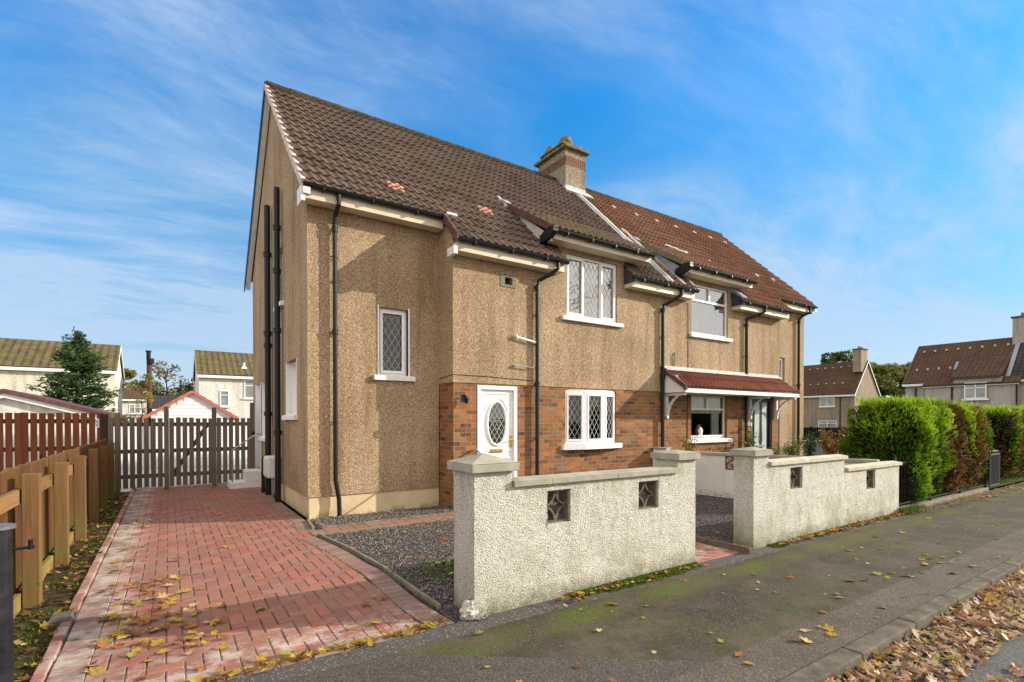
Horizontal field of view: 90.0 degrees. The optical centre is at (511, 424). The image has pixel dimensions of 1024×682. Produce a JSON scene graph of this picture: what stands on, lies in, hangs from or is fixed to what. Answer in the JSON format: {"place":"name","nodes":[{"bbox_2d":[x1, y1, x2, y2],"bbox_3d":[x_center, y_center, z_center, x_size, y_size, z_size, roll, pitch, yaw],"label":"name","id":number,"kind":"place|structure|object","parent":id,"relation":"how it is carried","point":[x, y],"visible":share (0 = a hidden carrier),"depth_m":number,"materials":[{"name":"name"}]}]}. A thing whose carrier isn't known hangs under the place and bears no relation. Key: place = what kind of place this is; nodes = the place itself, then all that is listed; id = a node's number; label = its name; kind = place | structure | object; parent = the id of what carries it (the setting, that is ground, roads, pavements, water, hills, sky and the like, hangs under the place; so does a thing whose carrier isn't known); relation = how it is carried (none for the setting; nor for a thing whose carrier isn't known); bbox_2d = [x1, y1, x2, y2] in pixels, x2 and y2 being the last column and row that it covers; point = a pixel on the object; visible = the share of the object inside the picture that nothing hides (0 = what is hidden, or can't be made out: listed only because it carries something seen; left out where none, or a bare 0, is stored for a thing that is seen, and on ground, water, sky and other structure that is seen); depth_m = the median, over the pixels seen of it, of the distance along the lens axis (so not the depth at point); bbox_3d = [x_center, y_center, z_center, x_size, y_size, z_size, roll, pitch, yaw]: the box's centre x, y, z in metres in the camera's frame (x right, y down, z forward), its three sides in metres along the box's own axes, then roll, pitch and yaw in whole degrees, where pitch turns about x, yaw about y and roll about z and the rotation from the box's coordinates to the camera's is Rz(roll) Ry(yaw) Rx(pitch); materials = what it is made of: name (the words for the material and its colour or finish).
{"place":"outdoors","nodes":[
{"label":"outdoors","id":0,"kind":"place"},
{"bbox_2d":[0,338,124,421],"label":"house","id":1,"kind":"structure","parent":0,"point":[23,362],"depth_m":33.89,"materials":[{"name":"concrete"}]},
{"bbox_2d":[122,388,146,421],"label":"house","id":2,"kind":"structure","parent":0,"point":[128,407],"depth_m":56.71,"materials":[{"name":"paint"}]},
{"bbox_2d":[128,404,139,413],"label":"window","id":3,"kind":"structure","parent":2,"relation":"in","point":[133,408],"depth_m":56.57,"materials":[{"name":"plastic"}]},
{"bbox_2d":[146,395,178,410],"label":"house","id":4,"kind":"structure","parent":0,"point":[160,400],"depth_m":51.13,"materials":[{"name":"tile"}]},
{"bbox_2d":[192,350,252,421],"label":"house","id":5,"kind":"structure","parent":0,"point":[224,380],"depth_m":39.53,"materials":[{"name":"paint"}]},
{"bbox_2d":[220,390,230,407],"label":"window","id":6,"kind":"structure","parent":5,"relation":"in","point":[224,395],"depth_m":38.98,"materials":[{"name":"plastic"}]},
{"bbox_2d":[243,380,252,399],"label":"window","id":7,"kind":"structure","parent":5,"relation":"in","point":[248,384],"depth_m":39.88,"materials":[{"name":"plastic"}]},
{"bbox_2d":[45,483,453,681],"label":"driveway","id":8,"kind":"structure","parent":0,"point":[73,660],"depth_m":4.54,"materials":[{"name":"brick"}]},
{"bbox_2d":[87,665,105,674],"bbox_3d":[-2.517,1.491,3.094,0.102,0.020,0.122,6,6,-10],"label":"fallen leaf","id":9,"kind":"object","parent":8,"relation":"on","point":[94,671],"visible":1,"depth_m":3.10,"materials":[{"name":"plant"}]},
{"bbox_2d":[94,641,113,646],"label":"fallen leaf","id":10,"kind":"object","parent":8,"relation":"on","point":[101,644],"visible":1,"depth_m":3.47,"materials":[{"name":"plant"}]},
{"bbox_2d":[101,611,119,619],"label":"fallen leaf","id":11,"kind":"object","parent":8,"relation":"on","point":[112,614],"visible":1,"depth_m":3.98,"materials":[{"name":"plant"}]},
{"bbox_2d":[108,629,123,636],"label":"fallen leaf","id":12,"kind":"object","parent":8,"relation":"on","point":[116,632],"visible":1,"depth_m":3.65,"materials":[{"name":"plant"}]},
{"bbox_2d":[125,651,136,656],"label":"fallen leaf","id":13,"kind":"object","parent":8,"relation":"on","point":[132,654],"visible":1,"depth_m":3.32,"materials":[{"name":"plant"}]},
{"bbox_2d":[130,598,141,603],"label":"fallen leaf","id":14,"kind":"object","parent":8,"relation":"on","point":[134,601],"visible":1,"depth_m":4.29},
{"bbox_2d":[146,626,159,631],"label":"fallen leaf","id":15,"kind":"object","parent":8,"relation":"on","point":[150,629],"visible":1,"depth_m":3.72,"materials":[{"name":"plant"}]},
{"bbox_2d":[149,640,163,646],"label":"fallen leaf","id":16,"kind":"object","parent":8,"relation":"on","point":[155,643],"visible":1,"depth_m":3.49,"materials":[{"name":"plant"}]},
{"bbox_2d":[156,592,170,597],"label":"fallen leaf","id":17,"kind":"object","parent":8,"relation":"on","point":[163,595],"visible":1,"depth_m":4.42,"materials":[{"name":"plant"}]},
{"bbox_2d":[108,403,254,492],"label":"slatted gates","id":18,"kind":"object","parent":8,"relation":"on","point":[215,471],"visible":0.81,"depth_m":11.39,"materials":[{"name":"brown wood"}]},
{"bbox_2d":[183,622,198,627],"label":"fallen leaf","id":19,"kind":"object","parent":8,"relation":"on","point":[190,625],"visible":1,"depth_m":3.79,"materials":[{"name":"plant"}]},
{"bbox_2d":[192,665,206,670],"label":"fallen leaf","id":20,"kind":"object","parent":8,"relation":"on","point":[200,667],"visible":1,"depth_m":3.14,"materials":[{"name":"plant"}]},
{"bbox_2d":[209,617,219,625],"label":"fallen leaf","id":21,"kind":"object","parent":8,"relation":"on","point":[212,622],"visible":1,"depth_m":3.87,"materials":[{"name":"plant"}]},
{"bbox_2d":[214,641,228,648],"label":"fallen leaf","id":22,"kind":"object","parent":8,"relation":"on","point":[222,645],"visible":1,"depth_m":3.46,"materials":[{"name":"plant"}]},
{"bbox_2d":[256,652,266,659],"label":"fallen leaf","id":23,"kind":"object","parent":8,"relation":"on","point":[260,656],"visible":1,"depth_m":3.28,"materials":[{"name":"plant"}]},
{"bbox_2d":[278,650,291,654],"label":"fallen leaf","id":24,"kind":"object","parent":8,"relation":"on","point":[283,652],"visible":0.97,"depth_m":3.36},
{"bbox_2d":[173,615,452,681],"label":"leaf litter","id":25,"kind":"object","parent":8,"relation":"on","point":[370,642],"visible":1,"depth_m":3.35,"materials":[{"name":"plant"}]},
{"bbox_2d":[323,514,453,531],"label":"house path","id":26,"kind":"structure","parent":0,"point":[351,527],"depth_m":7.59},
{"bbox_2d":[0,0,1023,396],"label":"sky","id":27,"kind":"structure","parent":0,"point":[868,155],"materials":[{"name":"blue"}]},
{"bbox_2d":[227,80,817,518],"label":"semi detached house","id":28,"kind":"structure","parent":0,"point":[425,308],"depth_m":9.65,"materials":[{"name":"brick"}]},
{"bbox_2d":[255,383,260,469],"bbox_3d":[-5.993,0.038,12.244,0.150,2.020,0.820,0,1,-34],"label":"door","id":29,"kind":"structure","parent":28,"relation":"in","point":[257,387],"depth_m":12.50,"materials":[{"name":"plastic"}]},
{"bbox_2d":[273,253,283,311],"bbox_3d":[-4.374,-2.772,9.737,0.200,1.150,0.740,0,1,-34],"label":"window","id":30,"kind":"structure","parent":28,"relation":"in","point":[281,303],"depth_m":9.44,"materials":[{"name":"plastic"}]},
{"bbox_2d":[282,362,297,419],"bbox_3d":[-3.789,-0.599,8.947,0.267,1.040,1.060,0,1,-34],"label":"window","id":31,"kind":"structure","parent":28,"relation":"in","point":[293,416],"depth_m":9.27,"materials":[{"name":"plastic"}]},
{"bbox_2d":[373,305,415,381],"bbox_3d":[-2.005,-1.362,8.661,0.720,1.250,0.190,0,1,-34],"label":"window","id":32,"kind":"structure","parent":28,"relation":"in","point":[385,375],"depth_m":8.70,"materials":[{"name":"plastic"}]},
{"bbox_2d":[477,385,516,476],"bbox_3d":[-0.274,0.358,9.203,0.840,2.100,0.125,0,1,-34],"label":"door","id":33,"kind":"structure","parent":28,"relation":"in","point":[496,405],"depth_m":9.21,"materials":[{"name":"plastic"}]},
{"bbox_2d":[561,389,621,449],"bbox_3d":[1.664,-0.103,10.429,1.670,1.187,0.280,0,1,-34],"label":"window","id":34,"kind":"structure","parent":28,"relation":"in","point":[603,442],"depth_m":10.24,"materials":[{"name":"plastic"}]},
{"bbox_2d":[561,254,623,327],"bbox_3d":[1.626,-2.699,10.433,1.660,1.310,0.202,0,1,-34],"label":"window","id":35,"kind":"structure","parent":28,"relation":"in","point":[590,284],"depth_m":10.50,"materials":[{"name":"plastic"}]},
{"bbox_2d":[687,395,732,443],"bbox_3d":[4.817,-0.137,12.693,1.750,1.160,0.330,0,1,-34],"label":"window","id":36,"kind":"structure","parent":28,"relation":"in","point":[714,405],"depth_m":12.82,"materials":[{"name":"white plastic"}]},
{"bbox_2d":[689,284,732,341],"bbox_3d":[4.868,-2.731,12.609,1.650,1.290,0.207,0,1,-34],"label":"window","id":37,"kind":"structure","parent":28,"relation":"in","point":[709,306],"depth_m":12.71,"materials":[{"name":"plastic"}]},
{"bbox_2d":[752,398,770,448],"bbox_3d":[6.772,0.321,13.949,0.990,2.080,0.108,0,1,-34],"label":"door","id":38,"kind":"structure","parent":28,"relation":"in","point":[761,417],"depth_m":14.00,"materials":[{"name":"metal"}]},
{"bbox_2d":[780,358,787,397],"bbox_3d":[8.045,-1.414,15.399,0.740,1.220,0.190,0,1,-34],"label":"window","id":39,"kind":"structure","parent":28,"relation":"in","point":[780,358],"depth_m":15.52,"materials":[{"name":"plastic"}]},
{"bbox_2d":[222,483,1023,681],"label":"pavement","id":40,"kind":"structure","parent":0,"point":[552,640],"depth_m":4.00,"materials":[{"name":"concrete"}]},
{"bbox_2d":[565,512,907,598],"bbox_3d":[3.530,1.474,6.385,7.216,0.059,0.272,0,1,-34],"label":"moss","id":41,"kind":"object","parent":40,"relation":"on","point":[646,577],"visible":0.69,"depth_m":5.00,"materials":[{"name":"green plant"}]},
{"bbox_2d":[556,482,1023,606],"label":"leaf litter","id":42,"kind":"object","parent":40,"relation":"on","point":[567,596],"visible":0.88,"depth_m":6.92,"materials":[{"name":"plant"}]},
{"bbox_2d":[823,623,834,630],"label":"fallen leaf","id":43,"kind":"object","parent":40,"relation":"on","point":[826,627],"visible":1,"depth_m":3.77,"materials":[{"name":"plant"}]},
{"bbox_2d":[826,631,838,635],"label":"fallen leaf","id":44,"kind":"object","parent":40,"relation":"on","point":[830,633],"visible":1,"depth_m":3.66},
{"bbox_2d":[897,504,939,516],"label":"weeds","id":45,"kind":"object","parent":40,"relation":"on","point":[914,507],"visible":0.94,"depth_m":8.45,"materials":[{"name":"green plant"}]},
{"bbox_2d":[271,480,1023,626],"bbox_3d":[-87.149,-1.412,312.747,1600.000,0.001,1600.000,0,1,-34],"label":"ground","id":46,"kind":"structure","parent":0,"point":[294,511],"depth_m":9.99,"materials":[{"name":"concrete"}]},
{"bbox_2d":[0,523,34,681],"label":"metal gate post","id":47,"kind":"object","parent":46,"relation":"on","point":[7,549],"visible":1,"depth_m":2.58,"materials":[{"name":"metal"}]},
{"bbox_2d":[0,439,114,617],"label":"timber fence","id":48,"kind":"object","parent":46,"relation":"on","point":[51,505],"visible":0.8,"depth_m":5.34,"materials":[{"name":"brown wood"}]},
{"bbox_2d":[14,492,129,681],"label":"soil strip","id":49,"kind":"object","parent":46,"relation":"on","point":[52,595],"visible":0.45,"depth_m":4.41,"materials":[{"name":"soil"}]},
{"bbox_2d":[47,611,73,626],"bbox_3d":[-3.433,1.494,3.897,0.130,0.075,0.200,0,1,-34],"label":"loose brick","id":50,"kind":"object","parent":49,"relation":"on","point":[56,619],"visible":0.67,"depth_m":3.86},
{"bbox_2d":[14,496,126,681],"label":"moss","id":51,"kind":"object","parent":49,"relation":"on","point":[35,629],"visible":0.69,"depth_m":4.03,"materials":[{"name":"green plant"}]},
{"bbox_2d":[14,493,128,681],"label":"leaf litter","id":52,"kind":"object","parent":49,"relation":"on","point":[29,649],"visible":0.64,"depth_m":4.75,"materials":[{"name":"plant"}]},
{"bbox_2d":[29,486,136,681],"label":"edging bricks","id":53,"kind":"object","parent":49,"relation":"on","point":[43,668],"visible":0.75,"depth_m":4.16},
{"bbox_2d":[122,368,139,387],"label":"broadleaf tree","id":54,"kind":"object","parent":46,"relation":"on","point":[130,374],"visible":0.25,"depth_m":69.28,"materials":[{"name":"green plant"}]},
{"bbox_2d":[137,380,165,394],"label":"broadleaf tree","id":55,"kind":"object","parent":46,"relation":"on","point":[145,385],"visible":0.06,"depth_m":68.70,"materials":[{"name":"green plant"}]},
{"bbox_2d":[152,360,192,395],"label":"broadleaf tree","id":56,"kind":"object","parent":46,"relation":"on","point":[160,371],"visible":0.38,"depth_m":66.05,"materials":[{"name":"green plant"}]},
{"bbox_2d":[169,384,193,395],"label":"broadleaf tree","id":57,"kind":"object","parent":46,"relation":"on","point":[179,390],"visible":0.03,"depth_m":67.86,"materials":[{"name":"green plant"}]},
{"bbox_2d":[121,464,246,491],"bbox_3d":[-7.518,1.354,22.630,14.850,0.001,18.650,0,1,-34],"label":"back garden","id":58,"kind":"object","parent":46,"relation":"on","point":[126,490],"depth_m":13.45,"materials":[{"name":"concrete"}]},
{"bbox_2d":[114,426,150,469],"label":"garden wall","id":59,"kind":"structure","parent":58,"relation":"on","point":[135,446],"depth_m":16.25,"materials":[{"name":"paint"}]},
{"bbox_2d":[123,370,156,421],"bbox_3d":[-13.772,-0.348,18.984,1.004,3.418,0.914,0,1,-34],"label":"sapling","id":60,"kind":"object","parent":58,"relation":"on","point":[148,377],"visible":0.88,"depth_m":19.01,"materials":[{"name":"green plant"}]},
{"bbox_2d":[145,350,153,421],"bbox_3d":[-14.112,-0.714,19.946,0.247,4.330,0.346,-2,2,-70],"label":"flue pipe","id":61,"kind":"object","parent":58,"relation":"on","point":[149,361],"visible":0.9,"depth_m":19.91,"materials":[{"name":"black metal"}]},
{"bbox_2d":[142,390,238,468],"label":"garage","id":62,"kind":"structure","parent":58,"relation":"on","point":[192,403],"depth_m":16.94,"materials":[{"name":"wood"}]},
{"bbox_2d":[233,426,246,464],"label":"garden wall","id":63,"kind":"structure","parent":58,"relation":"on","point":[239,444],"depth_m":17.89,"materials":[{"name":"paint"}]},
{"bbox_2d":[179,378,193,390],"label":"broadleaf tree","id":64,"kind":"object","parent":46,"relation":"on","point":[188,386],"visible":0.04,"depth_m":67.46,"materials":[{"name":"green plant"}]},
{"bbox_2d":[310,488,733,622],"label":"gravel","id":65,"kind":"structure","parent":46,"relation":"on","point":[396,512],"depth_m":6.73,"materials":[{"name":"gravel"}]},
{"bbox_2d":[306,512,453,613],"bbox_3d":[-1.781,1.490,6.526,2.962,0.090,4.356,0,1,7],"label":"concrete edging","id":66,"kind":"object","parent":65,"relation":"on","point":[403,581],"visible":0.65,"depth_m":6.25,"materials":[{"name":"concrete"}]},
{"bbox_2d":[391,553,453,581],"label":"weeds","id":67,"kind":"object","parent":65,"relation":"on","point":[438,566],"visible":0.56,"depth_m":5.20,"materials":[{"name":"green plant"}]},
{"bbox_2d":[459,598,493,619],"bbox_3d":[-0.269,1.435,3.996,0.292,0.165,0.145,0,1,-11],"label":"stone","id":68,"kind":"object","parent":65,"relation":"on","point":[469,609],"visible":1,"depth_m":3.95,"materials":[{"name":"stone"}]},
{"bbox_2d":[447,450,700,618],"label":"garden wall","id":69,"kind":"structure","parent":65,"relation":"on","point":[514,547],"depth_m":4.48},
{"bbox_2d":[547,503,751,553],"bbox_3d":[1.645,1.462,7.524,0.055,0.125,3.950,0,1,-34],"label":"path edging","id":70,"kind":"object","parent":65,"relation":"on","point":[726,545],"visible":0.24,"depth_m":6.15,"materials":[{"name":"concrete"}]},
{"bbox_2d":[729,447,901,549],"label":"garden wall","id":71,"kind":"structure","parent":65,"relation":"on","point":[778,500],"depth_m":6.75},
{"bbox_2d":[820,350,852,363],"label":"broadleaf tree","id":72,"kind":"object","parent":46,"relation":"on","point":[839,356],"visible":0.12,"depth_m":84.93,"materials":[{"name":"green plant"}]},
{"bbox_2d":[724,467,1023,505],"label":"neighbour garden","id":73,"kind":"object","parent":46,"relation":"on","point":[1005,480],"depth_m":12.73,"materials":[{"name":"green plant"}]},
{"bbox_2d":[678,429,700,450],"bbox_3d":[4.039,0.767,11.724,0.534,1.376,0.594,0,1,41],"label":"shrub","id":74,"kind":"object","parent":73,"relation":"on","point":[689,446],"visible":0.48,"depth_m":11.69,"materials":[{"name":"green plant"}]},
{"bbox_2d":[739,423,761,446],"bbox_3d":[6.094,0.703,13.061,0.546,1.476,0.640,0,1,17],"label":"shrub","id":75,"kind":"object","parent":73,"relation":"on","point":[749,443],"visible":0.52,"depth_m":13.02,"materials":[{"name":"green plant"}]},
{"bbox_2d":[652,447,879,497],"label":"dividing wall","id":76,"kind":"structure","parent":73,"relation":"on","point":[714,473],"depth_m":10.41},
{"bbox_2d":[769,443,785,454],"bbox_3d":[6.969,0.958,13.479,0.481,0.959,0.546,0,1,17],"label":"shrub","id":77,"kind":"object","parent":73,"relation":"on","point":[775,453],"visible":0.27,"depth_m":13.45,"materials":[{"name":"green plant"}]},
{"bbox_2d":[775,436,805,455],"bbox_3d":[7.720,0.858,13.934,0.781,1.152,0.760,0,1,2],"label":"shrub","id":78,"kind":"object","parent":73,"relation":"on","point":[790,450],"visible":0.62,"depth_m":13.96,"materials":[{"name":"green plant"}]},
{"bbox_2d":[800,431,819,455],"bbox_3d":[8.505,0.806,14.604,0.486,1.241,0.663,0,1,30],"label":"shrub","id":79,"kind":"object","parent":73,"relation":"on","point":[812,444],"visible":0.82,"depth_m":14.56,"materials":[{"name":"green plant"}]},
{"bbox_2d":[803,427,856,439],"bbox_3d":[16.471,0.700,26.024,7.046,1.180,0.124,0,1,-1],"label":"fence","id":80,"kind":"object","parent":73,"relation":"on","point":[817,434],"visible":0.16,"depth_m":25.95,"materials":[{"name":"metal"}]},
{"bbox_2d":[815,424,852,454],"bbox_3d":[9.429,0.668,14.825,1.114,1.521,1.774,0,1,31],"label":"shrub","id":81,"kind":"object","parent":73,"relation":"on","point":[828,445],"visible":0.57,"depth_m":14.75,"materials":[{"name":"brown plant"}]},
{"bbox_2d":[839,395,943,501],"bbox_3d":[7.077,0.468,9.595,1.365,2.081,1.435,0,1,-34],"label":"hedge conifer","id":82,"kind":"object","parent":73,"relation":"on","point":[903,428],"visible":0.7,"depth_m":9.19,"materials":[{"name":"green plant"}]},
{"bbox_2d":[859,396,958,495],"bbox_3d":[7.803,0.463,10.250,1.134,2.083,1.710,0,1,-34],"label":"hedge conifer","id":83,"kind":"object","parent":73,"relation":"on","point":[943,446],"visible":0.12,"depth_m":9.68,"materials":[{"name":"green plant"}]},
{"bbox_2d":[893,449,988,508],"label":"railings","id":84,"kind":"object","parent":73,"relation":"on","point":[951,496],"visible":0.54,"depth_m":9.81,"materials":[{"name":"black metal"}]},
{"bbox_2d":[989,450,999,486],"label":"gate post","id":85,"kind":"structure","parent":84,"relation":"attached to","point":[994,461],"depth_m":11.45,"materials":[{"name":"grey metal"}]},
{"bbox_2d":[926,398,973,492],"bbox_3d":[8.566,0.459,10.689,1.187,2.077,1.548,0,1,-34],"label":"hedge conifer","id":86,"kind":"object","parent":73,"relation":"on","point":[958,446],"visible":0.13,"depth_m":10.15,"materials":[{"name":"brown plant"}]},
{"bbox_2d":[942,399,993,490],"bbox_3d":[9.534,0.459,11.273,1.536,2.068,1.494,0,1,-34],"label":"hedge conifer","id":87,"kind":"object","parent":73,"relation":"on","point":[976,445],"visible":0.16,"depth_m":10.75,"materials":[{"name":"green plant"}]},
{"bbox_2d":[967,402,994,458],"bbox_3d":[10.740,0.459,12.528,2.254,2.041,1.455,0,1,-34],"label":"hedge conifer","id":88,"kind":"object","parent":73,"relation":"on","point":[988,440],"visible":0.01,"depth_m":12.28,"materials":[{"name":"green plant"}]},
{"bbox_2d":[977,404,1023,479],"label":"hedge conifer","id":89,"kind":"object","parent":73,"relation":"on","point":[1008,437],"visible":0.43,"depth_m":12.73,"materials":[{"name":"green plant"}]},
{"bbox_2d":[983,404,1023,472],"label":"hedge conifer","id":90,"kind":"object","parent":73,"relation":"on","point":[1022,407],"visible":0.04,"depth_m":13.89,"materials":[{"name":"green plant"}]},
{"bbox_2d":[869,361,899,397],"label":"broadleaf tree","id":91,"kind":"object","parent":46,"relation":"on","point":[877,370],"visible":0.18,"depth_m":83.49,"materials":[{"name":"green plant"}]},
{"bbox_2d":[876,362,908,398],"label":"broadleaf tree","id":92,"kind":"object","parent":46,"relation":"on","point":[896,371],"visible":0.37,"depth_m":81.95,"materials":[{"name":"green plant"}]},
{"bbox_2d":[894,361,911,397],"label":"broadleaf tree","id":93,"kind":"object","parent":46,"relation":"on","point":[908,364],"visible":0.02,"depth_m":83.68,"materials":[{"name":"green plant"}]},
{"bbox_2d":[803,440,855,457],"bbox_3d":[12.161,0.983,20.011,4.610,0.735,0.070,0,1,2],"label":"fence","id":94,"kind":"object","parent":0,"point":[819,451],"visible":0.06,"depth_m":20.01,"materials":[{"name":"metal"}]},
{"bbox_2d":[803,346,880,426],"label":"house","id":95,"kind":"structure","parent":0,"point":[832,391],"depth_m":65.44,"materials":[{"name":"brick"}]},
{"bbox_2d":[820,397,834,406],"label":"window","id":96,"kind":"structure","parent":95,"relation":"in","point":[824,401],"depth_m":65.44,"materials":[{"name":"plastic"}]},
{"bbox_2d":[818,421,836,426],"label":"window","id":97,"kind":"structure","parent":95,"relation":"in","point":[820,423],"depth_m":65.42,"materials":[{"name":"plastic"}]},
{"bbox_2d":[843,577,1023,681],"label":"road","id":98,"kind":"structure","parent":0,"point":[1009,652],"depth_m":3.53,"materials":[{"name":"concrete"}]},
{"bbox_2d":[777,552,1023,681],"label":"kerb","id":99,"kind":"structure","parent":98,"relation":"on","point":[838,662],"depth_m":3.79,"materials":[{"name":"concrete"}]},
{"bbox_2d":[824,567,1023,681],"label":"leaf litter","id":100,"kind":"object","parent":98,"relation":"on","point":[991,600],"visible":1,"depth_m":3.69,"materials":[{"name":"plant"}]},
{"bbox_2d":[902,312,1023,407],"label":"house","id":101,"kind":"structure","parent":0,"point":[986,372],"depth_m":43.13,"materials":[{"name":"brick"}]},
{"bbox_2d":[961,382,988,400],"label":"window","id":102,"kind":"structure","parent":101,"relation":"in","point":[971,392],"depth_m":41.99,"materials":[{"name":"plastic"}]},
{"label":"garden ground","id":103,"kind":"structure","parent":0,"visible":0},
{"bbox_2d":[0,412,107,471],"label":"timber fence","id":104,"kind":"object","parent":103,"relation":"on","point":[21,449],"visible":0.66,"depth_m":10.18,"materials":[{"name":"red wood"}]},
{"bbox_2d":[0,389,125,469],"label":"garage","id":105,"kind":"structure","parent":103,"relation":"on","point":[12,401],"depth_m":14.34,"materials":[{"name":"paint"}]},
{"bbox_2d":[25,327,134,421],"bbox_3d":[-18.420,-1.372,22.177,4.579,5.601,4.644,0,1,-34],"label":"conifer tree","id":106,"kind":"object","parent":103,"relation":"on","point":[85,372],"visible":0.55,"depth_m":21.72,"materials":[{"name":"green plant"}]},
{"label":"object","id":107,"kind":"structure","parent":0,"visible":0},
{"bbox_2d":[547,508,739,562],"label":"gate path","id":108,"kind":"structure","parent":107,"relation":"on","point":[704,552],"depth_m":5.94,"materials":[{"name":"brick"}]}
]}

